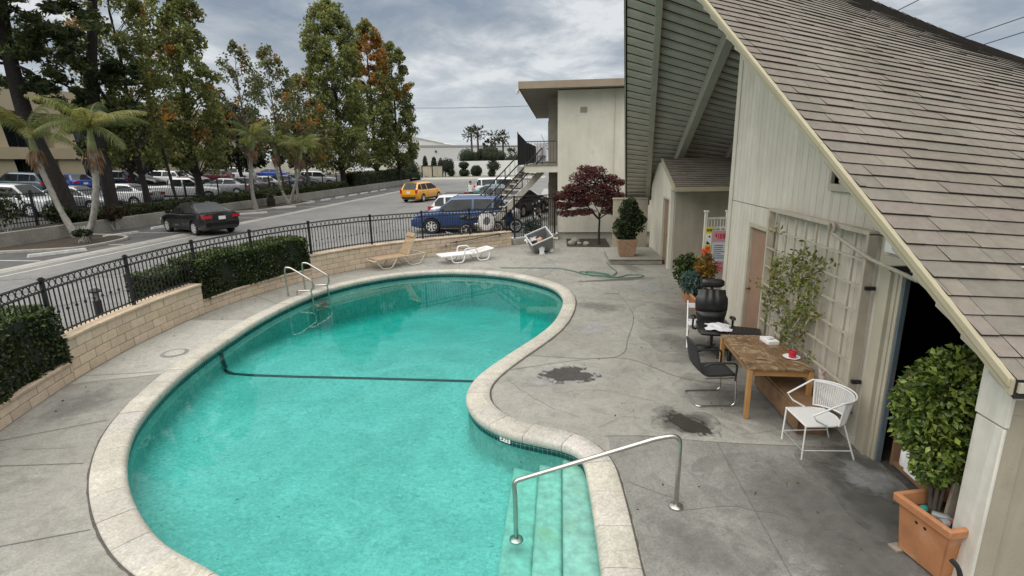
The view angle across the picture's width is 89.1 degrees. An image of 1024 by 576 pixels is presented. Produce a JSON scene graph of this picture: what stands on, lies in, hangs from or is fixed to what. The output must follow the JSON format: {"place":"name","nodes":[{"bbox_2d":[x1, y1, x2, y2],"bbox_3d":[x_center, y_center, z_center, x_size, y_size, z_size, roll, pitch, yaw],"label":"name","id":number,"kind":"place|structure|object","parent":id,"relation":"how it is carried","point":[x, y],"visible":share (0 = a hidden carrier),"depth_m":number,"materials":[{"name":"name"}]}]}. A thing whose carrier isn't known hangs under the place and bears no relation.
{"place":"outdoors","nodes":[
{"label":"outdoors","id":0,"kind":"place"},
{"bbox_2d":[0,195,276,232],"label":"planter strip","id":1,"kind":"object","parent":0,"point":[28,227],"visible":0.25,"depth_m":24.49,"materials":[{"name":"concrete"}]},
{"bbox_2d":[0,189,27,231],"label":"shrub","id":2,"kind":"object","parent":1,"relation":"on","point":[5,203],"visible":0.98,"depth_m":22.62,"materials":[{"name":"green plant"}]},
{"bbox_2d":[0,0,114,219],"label":"fern pine","id":3,"kind":"object","parent":1,"relation":"on","point":[36,32],"visible":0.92,"depth_m":25.06,"materials":[{"name":"green plant"}]},
{"bbox_2d":[41,203,74,224],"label":"shrub","id":4,"kind":"object","parent":1,"relation":"on","point":[52,214],"visible":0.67,"depth_m":24.68,"materials":[{"name":"green plant"}]},
{"bbox_2d":[25,0,146,205],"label":"fern pine","id":5,"kind":"object","parent":1,"relation":"on","point":[115,69],"visible":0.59,"depth_m":27.40,"materials":[{"name":"green plant"}]},
{"bbox_2d":[98,204,125,229],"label":"shrub","id":6,"kind":"object","parent":1,"relation":"on","point":[113,212],"visible":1,"depth_m":26.69,"materials":[{"name":"green plant"}]},
{"bbox_2d":[60,0,187,202],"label":"tall tree","id":7,"kind":"object","parent":1,"relation":"on","point":[140,42],"visible":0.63,"depth_m":29.10,"materials":[{"name":"green plant"}]},
{"bbox_2d":[61,197,191,222],"bbox_3d":[-21.307,-4.365,29.391,1.488,1.101,8.213,0,14,5],"label":"hedge","id":8,"kind":"object","parent":1,"relation":"on","point":[82,215],"visible":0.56,"depth_m":29.26,"materials":[{"name":"green plant"}]},
{"bbox_2d":[131,0,232,199],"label":"tall tree","id":9,"kind":"object","parent":1,"relation":"on","point":[174,51],"visible":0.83,"depth_m":33.19,"materials":[{"name":"green plant"}]},
{"bbox_2d":[0,169,386,228],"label":"boundary fence","id":10,"kind":"object","parent":1,"relation":"on","point":[33,206],"visible":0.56,"depth_m":32.92,"materials":[{"name":"black metal"}]},
{"bbox_2d":[188,189,266,203],"bbox_3d":[-20.572,-6.449,37.645,1.651,1.194,8.748,0,14,5],"label":"hedge","id":11,"kind":"object","parent":1,"relation":"on","point":[222,197],"visible":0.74,"depth_m":37.23,"materials":[{"name":"green plant"}]},
{"bbox_2d":[215,38,272,189],"bbox_3d":[-20.993,-12.979,40.663,4.061,11.926,4.503,-6,15,-19],"label":"tall tree","id":12,"kind":"object","parent":1,"relation":"on","point":[232,46],"visible":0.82,"depth_m":39.79,"materials":[{"name":"green plant"}]},
{"bbox_2d":[239,43,307,186],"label":"tall tree","id":13,"kind":"object","parent":1,"relation":"on","point":[267,63],"visible":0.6,"depth_m":43.68,"materials":[{"name":"green plant"}]},
{"bbox_2d":[267,72,335,185],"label":"tall tree","id":14,"kind":"object","parent":1,"relation":"on","point":[298,81],"visible":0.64,"depth_m":48.34,"materials":[{"name":"green plant"}]},
{"bbox_2d":[274,181,349,195],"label":"hedge","id":15,"kind":"object","parent":1,"relation":"on","point":[305,188],"visible":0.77,"depth_m":50.36,"materials":[{"name":"green plant"}]},
{"bbox_2d":[297,0,371,182],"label":"tall tree","id":16,"kind":"object","parent":1,"relation":"on","point":[328,12],"visible":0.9,"depth_m":54.72,"materials":[{"name":"green plant"}]},
{"bbox_2d":[348,17,397,170],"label":"tall tree","id":17,"kind":"object","parent":1,"relation":"on","point":[387,133],"visible":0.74,"depth_m":66.71,"materials":[{"name":"green plant"}]},
{"bbox_2d":[346,169,406,186],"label":"hedge","id":18,"kind":"object","parent":1,"relation":"on","point":[360,178],"visible":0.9,"depth_m":65.76,"materials":[{"name":"green plant"}]},
{"bbox_2d":[374,40,419,179],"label":"tall tree","id":19,"kind":"object","parent":1,"relation":"on","point":[407,118],"visible":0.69,"depth_m":73.30,"materials":[{"name":"green plant"}]},
{"bbox_2d":[0,175,414,228],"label":"neighbour lot","id":20,"kind":"structure","parent":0,"point":[39,216],"depth_m":28.20,"materials":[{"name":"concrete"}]},
{"bbox_2d":[0,172,46,190],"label":"parked car","id":21,"kind":"object","parent":20,"relation":"on","point":[32,178],"visible":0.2,"depth_m":39.74,"materials":[{"name":"paint"}]},
{"bbox_2d":[0,183,52,216],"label":"parked car","id":22,"kind":"object","parent":20,"relation":"on","point":[19,188],"visible":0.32,"depth_m":28.87,"materials":[{"name":"white paint"}]},
{"bbox_2d":[63,174,91,187],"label":"parked car","id":23,"kind":"object","parent":20,"relation":"on","point":[79,179],"visible":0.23,"depth_m":43.55,"materials":[{"name":"blue paint"}]},
{"bbox_2d":[43,185,124,207],"bbox_3d":[-27.412,-5.673,32.736,4.867,1.480,2.180,1,14,-3],"label":"parked car","id":24,"kind":"object","parent":20,"relation":"on","point":[72,187],"visible":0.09,"depth_m":32.03,"materials":[{"name":"silver paint"}]},
{"bbox_2d":[91,170,140,186],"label":"parked car","id":25,"kind":"object","parent":20,"relation":"on","point":[120,176],"visible":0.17,"depth_m":47.77,"materials":[{"name":"silver paint"}]},
{"bbox_2d":[73,96,170,183],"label":"shade tree","id":26,"kind":"object","parent":20,"relation":"on","point":[82,146],"visible":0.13,"depth_m":44.60,"materials":[{"name":"green plant"}]},
{"bbox_2d":[0,86,253,176],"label":"office building","id":27,"kind":"structure","parent":20,"relation":"on","point":[14,150],"depth_m":50.21,"materials":[{"name":"beige paint"}]},
{"bbox_2d":[1,112,37,146],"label":"window","id":28,"kind":"structure","parent":27,"relation":"in","point":[14,139],"depth_m":48.11,"materials":[{"name":"black glass"}]},
{"bbox_2d":[99,183,164,203],"bbox_3d":[-27.089,-6.510,36.119,4.867,1.480,2.180,2,14,-1],"label":"parked car","id":29,"kind":"object","parent":20,"relation":"on","point":[118,185],"visible":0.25,"depth_m":35.36,"materials":[{"name":"white paint"}]},
{"bbox_2d":[147,170,187,183],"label":"parked car","id":30,"kind":"object","parent":20,"relation":"on","point":[162,174],"visible":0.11,"depth_m":53.82,"materials":[{"name":"white paint"}]},
{"bbox_2d":[148,177,221,196],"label":"parked car","id":31,"kind":"object","parent":20,"relation":"on","point":[177,180],"visible":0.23,"depth_m":40.05,"materials":[{"name":"white paint"}]},
{"bbox_2d":[203,178,256,192],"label":"parked car","id":32,"kind":"object","parent":20,"relation":"on","point":[239,184],"visible":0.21,"depth_m":46.21,"materials":[{"name":"silver paint"}]},
{"bbox_2d":[201,102,272,176],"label":"shade tree","id":33,"kind":"object","parent":20,"relation":"on","point":[238,155],"visible":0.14,"depth_m":57.24,"materials":[{"name":"green plant"}]},
{"bbox_2d":[254,161,387,174],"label":"beige wall","id":34,"kind":"structure","parent":20,"relation":"on","point":[284,167],"depth_m":93.62,"materials":[{"name":"paint"}]},
{"bbox_2d":[0,172,649,330],"bbox_3d":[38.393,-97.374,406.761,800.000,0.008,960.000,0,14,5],"label":"parking lot","id":35,"kind":"structure","parent":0,"point":[393,203],"depth_m":23.19,"materials":[{"name":"asphalt"}]},
{"bbox_2d":[0,304,73,404],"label":"hedge","id":36,"kind":"object","parent":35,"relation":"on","point":[31,345],"visible":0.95,"depth_m":7.99,"materials":[{"name":"green plant"}]},
{"bbox_2d":[122,263,185,301],"bbox_3d":[-8.202,0.003,12.064,0.728,1.019,1.209,0,14,5],"label":"hedge","id":37,"kind":"object","parent":35,"relation":"on","point":[155,281],"visible":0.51,"depth_m":11.77,"materials":[{"name":"green plant"}]},
{"bbox_2d":[160,201,239,235],"bbox_3d":[-15.684,-3.559,25.996,4.867,1.480,2.180,9,17,34],"label":"parked car","id":38,"kind":"object","parent":35,"relation":"on","point":[196,218],"visible":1,"depth_m":24.91,"materials":[{"name":"black paint"}]},
{"bbox_2d":[0,191,399,272],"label":"drain gutter","id":39,"kind":"object","parent":35,"relation":"on","point":[9,269],"visible":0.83,"depth_m":21.99,"materials":[{"name":"concrete"}]},
{"bbox_2d":[0,185,402,268],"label":"parking lane","id":40,"kind":"structure","parent":35,"relation":"attached to","point":[139,237],"depth_m":27.11,"materials":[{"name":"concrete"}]},
{"bbox_2d":[27,248,86,257],"bbox_3d":[-17.496,-1.361,20.039,0.154,0.130,1.791,10,18,38],"label":"wheel stop","id":41,"kind":"object","parent":40,"relation":"on","point":[56,252],"visible":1,"depth_m":19.95,"materials":[{"name":"paint"}]},
{"bbox_2d":[0,235,123,250],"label":"planting bed","id":42,"kind":"object","parent":40,"relation":"on","point":[65,242],"visible":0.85,"depth_m":22.40,"materials":[{"name":"soil"}]},
{"bbox_2d":[0,102,83,236],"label":"king palm","id":43,"kind":"object","parent":42,"relation":"on","point":[33,154],"visible":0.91,"depth_m":23.77,"materials":[{"name":"green plant"}]},
{"bbox_2d":[24,94,149,240],"bbox_3d":[-17.608,-4.946,22.321,3.966,6.216,3.536,-7,15,-22],"label":"king palm","id":44,"kind":"object","parent":42,"relation":"on","point":[84,122],"visible":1,"depth_m":22.02,"materials":[{"name":"green plant"}]},
{"bbox_2d":[0,234,128,253],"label":"kerb","id":45,"kind":"structure","parent":40,"relation":"on","point":[125,237],"depth_m":20.95,"materials":[{"name":"concrete"}]},
{"bbox_2d":[234,201,308,210],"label":"planting bed","id":46,"kind":"object","parent":40,"relation":"on","point":[277,205],"visible":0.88,"depth_m":40.15,"materials":[{"name":"soil"}]},
{"bbox_2d":[224,118,275,208],"bbox_3d":[-18.572,-8.824,37.442,2.999,6.421,3.659,0,14,5],"label":"king palm","id":47,"kind":"object","parent":46,"relation":"on","point":[255,132],"visible":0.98,"depth_m":37.13,"materials":[{"name":"green plant"}]},
{"bbox_2d":[248,184,290,205],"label":"cycad","id":48,"kind":"object","parent":46,"relation":"on","point":[270,200],"visible":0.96,"depth_m":40.11,"materials":[{"name":"green plant"}]},
{"bbox_2d":[255,130,299,203],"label":"king palm","id":49,"kind":"object","parent":46,"relation":"on","point":[274,142],"visible":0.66,"depth_m":41.95,"materials":[{"name":"green plant"}]},
{"bbox_2d":[277,133,316,201],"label":"king palm","id":50,"kind":"object","parent":46,"relation":"on","point":[295,158],"visible":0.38,"depth_m":43.80,"materials":[{"name":"green plant"}]},
{"bbox_2d":[277,134,321,202],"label":"king palm","id":51,"kind":"object","parent":46,"relation":"on","point":[299,160],"visible":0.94,"depth_m":42.54,"materials":[{"name":"green plant"}]},
{"bbox_2d":[0,179,409,247],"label":"wall","id":52,"kind":"structure","parent":35,"relation":"on","point":[18,237],"depth_m":28.22,"materials":[{"name":"concrete"}]},
{"bbox_2d":[166,235,310,299],"bbox_3d":[-7.358,-0.703,14.483,1.134,1.151,4.204,4,15,18],"label":"hedge","id":53,"kind":"object","parent":35,"relation":"on","point":[219,272],"visible":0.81,"depth_m":14.06,"materials":[{"name":"green plant"}]},
{"bbox_2d":[400,182,441,201],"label":"taxi","id":54,"kind":"object","parent":35,"relation":"on","point":[421,191],"visible":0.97,"depth_m":42.39,"materials":[{"name":"yellow paint"}]},
{"bbox_2d":[411,193,512,233],"bbox_3d":[-2.274,-3.525,24.377,4.672,1.685,2.180,-1,14,1],"label":"parked car","id":55,"kind":"object","parent":35,"relation":"on","point":[461,202],"visible":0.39,"depth_m":23.55,"materials":[{"name":"blue paint"}]},
{"bbox_2d":[428,192,520,219],"bbox_3d":[-1.863,-4.078,26.684,4.632,1.643,2.110,0,14,3],"label":"parked car","id":56,"kind":"object","parent":35,"relation":"on","point":[441,200],"visible":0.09,"depth_m":26.00,"materials":[{"name":"white paint"}]},
{"bbox_2d":[477,145,506,160],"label":"bushy tree","id":57,"kind":"object","parent":35,"relation":"on","point":[483,152],"visible":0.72,"depth_m":118.00,"materials":[{"name":"green plant"}]},
{"bbox_2d":[486,151,500,176],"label":"clipped shrub","id":58,"kind":"object","parent":35,"relation":"on","point":[493,164],"visible":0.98,"depth_m":105.21,"materials":[{"name":"green plant"}]},
{"bbox_2d":[474,177,531,189],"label":"parked car","id":59,"kind":"object","parent":35,"relation":"on","point":[480,182],"visible":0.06,"depth_m":45.17,"materials":[{"name":"white paint"}]},
{"bbox_2d":[464,148,543,232],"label":"stairs","id":60,"kind":"structure","parent":35,"relation":"on","point":[527,186],"depth_m":23.56,"materials":[{"name":"paint"}]},
{"bbox_2d":[517,132,533,166],"bbox_3d":[0.652,-6.546,24.543,0.821,1.580,0.041,-5,14,-17],"label":"privacy screen","id":61,"kind":"object","parent":60,"relation":"attached to","point":[524,150],"visible":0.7,"depth_m":24.55,"materials":[{"name":"black plastic"}]},
{"bbox_2d":[503,190,547,216],"bbox_3d":[0.490,-5.187,31.358,2.180,1.480,4.867,6,15,27],"label":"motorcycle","id":62,"kind":"object","parent":35,"relation":"on","point":[522,204],"visible":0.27,"depth_m":30.26,"materials":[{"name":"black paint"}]},
{"bbox_2d":[333,133,517,167],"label":"warehouse","id":63,"kind":"structure","parent":0,"point":[442,153],"depth_m":157.60,"materials":[{"name":"paint"}]},
{"bbox_2d":[0,238,932,575],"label":"pool deck","id":64,"kind":"structure","parent":0,"point":[746,510],"depth_m":6.62,"materials":[{"name":"concrete"}]},
{"bbox_2d":[0,231,511,430],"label":"block wall","id":65,"kind":"structure","parent":64,"relation":"on","point":[96,342],"depth_m":11.37,"materials":[{"name":"brick"}]},
{"bbox_2d":[0,206,507,336],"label":"iron fence","id":66,"kind":"object","parent":65,"relation":"on","point":[41,281],"visible":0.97,"depth_m":11.58,"materials":[{"name":"metal"}]},
{"bbox_2d":[89,269,643,575],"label":"swimming pool","id":67,"kind":"structure","parent":64,"relation":"in","point":[365,426],"depth_m":7.26,"materials":[{"name":"liquid"}]},
{"bbox_2d":[284,262,330,312],"bbox_3d":[-5.661,-0.018,14.470,0.954,1.302,0.697,0,14,5],"label":"pool ladder","id":68,"kind":"object","parent":67,"relation":"attached to","point":[320,302],"visible":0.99,"depth_m":14.40,"materials":[{"name":"silver metal"}]},
{"bbox_2d":[367,232,425,269],"bbox_3d":[-4.005,-1.309,18.014,1.966,1.096,0.658,-13,18,-39],"label":"lounge chair","id":69,"kind":"object","parent":64,"relation":"on","point":[405,253],"visible":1,"depth_m":18.10,"materials":[{"name":"beige plastic"}]},
{"bbox_2d":[436,245,493,263],"bbox_3d":[-1.679,-1.237,18.732,2.000,0.520,0.752,-8,15,-27],"label":"sun lounger","id":70,"kind":"object","parent":64,"relation":"on","point":[464,253],"visible":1,"depth_m":18.67,"materials":[{"name":"white plastic"}]},
{"bbox_2d":[511,233,558,244],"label":"gate kerb","id":71,"kind":"structure","parent":64,"relation":"on","point":[517,241],"depth_m":22.21,"materials":[{"name":"concrete"}]},
{"bbox_2d":[513,193,555,238],"bbox_3d":[0.999,-3.118,22.575,2.247,1.888,0.075,-10,16,-33],"label":"fence panel","id":72,"kind":"object","parent":71,"relation":"on","point":[531,199],"visible":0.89,"depth_m":22.45,"materials":[{"name":"black metal"}]},
{"bbox_2d":[524,226,553,253],"bbox_3d":[1.051,-1.800,20.025,1.089,1.108,0.859,-5,14,-14],"label":"storage tub","id":73,"kind":"object","parent":64,"relation":"on","point":[546,235],"visible":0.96,"depth_m":20.01,"materials":[{"name":"grey plastic"}]},
{"bbox_2d":[500,262,643,277],"bbox_3d":[1.825,-0.511,16.496,4.046,0.038,2.521,-4,14,-10],"label":"garden hose","id":74,"kind":"object","parent":64,"relation":"on","point":[603,275],"visible":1,"depth_m":16.10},
{"bbox_2d":[515,78,650,238],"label":"apartment building","id":75,"kind":"structure","parent":64,"relation":"on","point":[586,123],"depth_m":22.60,"materials":[{"name":"paint"}]},
{"bbox_2d":[566,238,609,246],"bbox_3d":[3.220,-1.944,22.284,1.750,0.001,2.400,0,14,5],"label":"planting bed","id":76,"kind":"object","parent":64,"relation":"on","point":[593,242],"visible":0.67,"depth_m":22.01,"materials":[{"name":"soil"}]},
{"bbox_2d":[551,165,624,243],"bbox_3d":[3.213,-3.447,21.520,3.014,3.312,2.051,5,15,23],"label":"maple tree","id":77,"kind":"object","parent":76,"relation":"on","point":[606,192],"visible":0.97,"depth_m":21.06,"materials":[{"name":"red plant"}]},
{"bbox_2d":[509,434,682,544],"bbox_3d":[0.859,2.044,5.292,1.798,1.195,0.149,-1,14,0],"label":"pool handrail","id":78,"kind":"object","parent":64,"relation":"on","point":[515,538],"visible":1,"depth_m":5.23,"materials":[{"name":"silver metal"}]},
{"bbox_2d":[612,197,648,246],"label":"garden wall","id":79,"kind":"structure","parent":64,"relation":"on","point":[642,202],"depth_m":20.60,"materials":[{"name":"beige paint"}]},
{"bbox_2d":[603,247,662,263],"bbox_3d":[4.274,-1.165,18.653,1.790,0.205,2.400,0,14,5],"label":"concrete step","id":80,"kind":"object","parent":64,"relation":"on","point":[646,255],"visible":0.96,"depth_m":17.77,"materials":[{"name":"concrete"}]},
{"bbox_2d":[616,238,637,256],"bbox_3d":[3.973,-1.425,18.048,0.665,0.600,0.665,0,14,5],"label":"flower pot","id":81,"kind":"object","parent":80,"relation":"on","point":[626,248],"visible":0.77,"depth_m":17.77,"materials":[{"name":"ceramic"}]},
{"bbox_2d":[612,197,647,240],"bbox_3d":[4.029,-2.339,17.756,1.226,1.550,0.784,0,14,5],"label":"potted shrub","id":82,"kind":"object","parent":81,"relation":"on","point":[630,221],"visible":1,"depth_m":17.61,"materials":[{"name":"green plant"}]},
{"bbox_2d":[649,157,731,268],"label":"utility building","id":83,"kind":"structure","parent":64,"relation":"on","point":[686,192],"depth_m":16.31,"materials":[{"name":"paint"}]},
{"bbox_2d":[660,196,669,267],"bbox_3d":[5.081,-1.860,17.153,0.110,2.240,1.018,0,14,5],"label":"door","id":84,"kind":"structure","parent":83,"relation":"in","point":[666,201],"depth_m":17.33,"materials":[{"name":"paint"}]},
{"bbox_2d":[681,285,707,312],"bbox_3d":[4.484,0.248,12.517,0.560,0.380,1.620,0,14,5],"label":"planter box","id":85,"kind":"object","parent":64,"relation":"on","point":[690,298],"visible":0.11,"depth_m":12.43,"materials":[{"name":"ceramic"}]},
{"bbox_2d":[672,252,702,284],"bbox_3d":[4.378,-0.443,12.965,0.794,0.922,0.703,0,14,5],"label":"leafy plant","id":86,"kind":"object","parent":85,"relation":"on","point":[682,265],"visible":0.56,"depth_m":12.87,"materials":[{"name":"green plant"}]},
{"bbox_2d":[678,269,704,294],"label":"succulent","id":87,"kind":"object","parent":85,"relation":"on","point":[691,283],"visible":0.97,"depth_m":12.23,"materials":[{"name":"green plant"}]},
{"bbox_2d":[693,252,718,288],"bbox_3d":[4.604,-0.359,12.398,0.600,1.016,0.710,0,14,5],"label":"croton","id":88,"kind":"object","parent":85,"relation":"on","point":[706,272],"visible":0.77,"depth_m":12.24,"materials":[{"name":"orange plant"}]},
{"bbox_2d":[684,336,737,406],"bbox_3d":[2.895,1.198,7.632,0.626,0.923,0.580,-1,14,0],"label":"cantilever chair","id":89,"kind":"object","parent":64,"relation":"on","point":[720,370],"visible":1,"depth_m":7.48,"materials":[{"name":"black metal"}]},
{"bbox_2d":[690,278,735,358],"bbox_3d":[3.636,0.540,9.426,0.776,1.318,0.761,2,14,13],"label":"office chair","id":90,"kind":"object","parent":64,"relation":"on","point":[711,305],"visible":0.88,"depth_m":9.55,"materials":[{"name":"black leather"}]},
{"bbox_2d":[700,210,727,288],"bbox_3d":[5.509,-0.936,13.524,1.169,2.160,0.119,-1,14,0],"label":"picket screen","id":91,"kind":"object","parent":64,"relation":"on","point":[707,218],"visible":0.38,"depth_m":13.33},
{"bbox_2d":[711,230,725,272],"bbox_3d":[5.567,-0.937,13.421,0.820,1.110,0.028,0,14,5],"label":"pool sign","id":92,"kind":"object","parent":91,"relation":"attached to","point":[718,244],"visible":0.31,"depth_m":13.41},
{"bbox_2d":[726,326,760,361],"bbox_3d":[4.086,0.996,9.150,0.531,0.553,0.431,5,15,23],"label":"side table","id":93,"kind":"object","parent":64,"relation":"on","point":[737,330],"visible":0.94,"depth_m":9.06,"materials":[{"name":"black plastic"}]},
{"bbox_2d":[717,334,814,418],"bbox_3d":[3.664,1.272,7.655,0.830,0.742,1.400,1,14,7],"label":"work table","id":94,"kind":"object","parent":64,"relation":"on","point":[754,355],"visible":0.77,"depth_m":7.20,"materials":[{"name":"brown wood"}]},
{"bbox_2d":[754,376,832,434],"bbox_3d":[3.906,1.539,7.326,0.415,0.370,1.500,0,14,5],"label":"bench","id":95,"kind":"object","parent":64,"relation":"on","point":[774,390],"visible":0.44,"depth_m":7.12,"materials":[{"name":"brown wood"}]},
{"bbox_2d":[755,222,839,362],"bbox_3d":[4.159,0.309,7.935,0.332,2.466,2.609,0,14,5],"label":"climbing plant","id":96,"kind":"object","parent":64,"relation":"on","point":[798,312],"visible":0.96,"depth_m":7.60,"materials":[{"name":"green plant"}]},
{"bbox_2d":[781,379,858,459],"bbox_3d":[3.733,1.594,6.274,0.655,0.779,0.686,-1,14,1],"label":"patio chair","id":97,"kind":"object","parent":64,"relation":"on","point":[813,417],"visible":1,"depth_m":6.28,"materials":[{"name":"white metal"}]},
{"bbox_2d":[624,0,1023,575],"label":"house","id":98,"kind":"structure","parent":64,"relation":"on","point":[902,133],"depth_m":6.25,"materials":[{"name":"wood"}]},
{"bbox_2d":[740,222,775,334],"bbox_3d":[4.578,-0.022,9.648,0.161,2.270,1.220,0,14,5],"label":"door","id":99,"kind":"structure","parent":98,"relation":"in","point":[756,241],"depth_m":9.90,"materials":[{"name":"brown paint"}]},
{"bbox_2d":[757,208,879,415],"bbox_3d":[4.234,0.118,7.518,0.117,2.270,3.054,0,14,5],"label":"trellis","id":100,"kind":"object","parent":98,"relation":"attached to","point":[866,287],"visible":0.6,"depth_m":6.65,"materials":[{"name":"paint"}]},
{"bbox_2d":[827,221,917,282],"bbox_3d":[4.049,-0.454,5.797,0.220,0.407,1.766,0,14,5],"label":"handrail pipe","id":101,"kind":"object","parent":98,"relation":"attached to","point":[901,270],"visible":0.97,"depth_m":5.68,"materials":[{"name":"metal"}]},
{"bbox_2d":[889,385,951,488],"bbox_3d":[4.502,1.648,5.517,0.350,1.000,0.780,0,14,5],"label":"shelf unit","id":102,"kind":"object","parent":98,"relation":"in","point":[895,455],"visible":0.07,"depth_m":5.93,"materials":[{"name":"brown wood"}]},
{"bbox_2d":[888,487,968,575],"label":"planter","id":103,"kind":"object","parent":64,"relation":"on","point":[929,542],"visible":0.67,"depth_m":4.44,"materials":[{"name":"ceramic"}]},
{"bbox_2d":[886,342,983,510],"bbox_3d":[3.765,1.217,4.506,0.898,1.513,0.725,0,14,5],"label":"ficus bush","id":104,"kind":"object","parent":103,"relation":"on","point":[932,421],"visible":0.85,"depth_m":4.38,"materials":[{"name":"green plant"}]},
{"bbox_2d":[944,456,965,518],"bbox_3d":[3.825,1.686,4.453,0.237,0.600,0.076,-10,17,-33],"label":"stake","id":105,"kind":"object","parent":103,"relation":"on","point":[951,504],"visible":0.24,"depth_m":4.45,"materials":[{"name":"grey wood"}]},
{"bbox_2d":[430,175,531,176],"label":"verge","id":106,"kind":"structure","parent":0,"point":[468,176],"depth_m":111.69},
{"bbox_2d":[421,165,443,176],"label":"bin enclosure","id":107,"kind":"object","parent":106,"relation":"on","point":[432,170],"visible":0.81,"depth_m":109.18,"materials":[{"name":"beige paint"}]},
{"bbox_2d":[443,160,532,175],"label":"white wall","id":108,"kind":"structure","parent":0,"point":[503,165],"depth_m":113.93,"materials":[{"name":"paint"}]},
{"bbox_2d":[0,0,1023,237],"label":"sky","id":109,"kind":"structure","parent":0,"point":[461,55],"materials":[{"name":"grey"}]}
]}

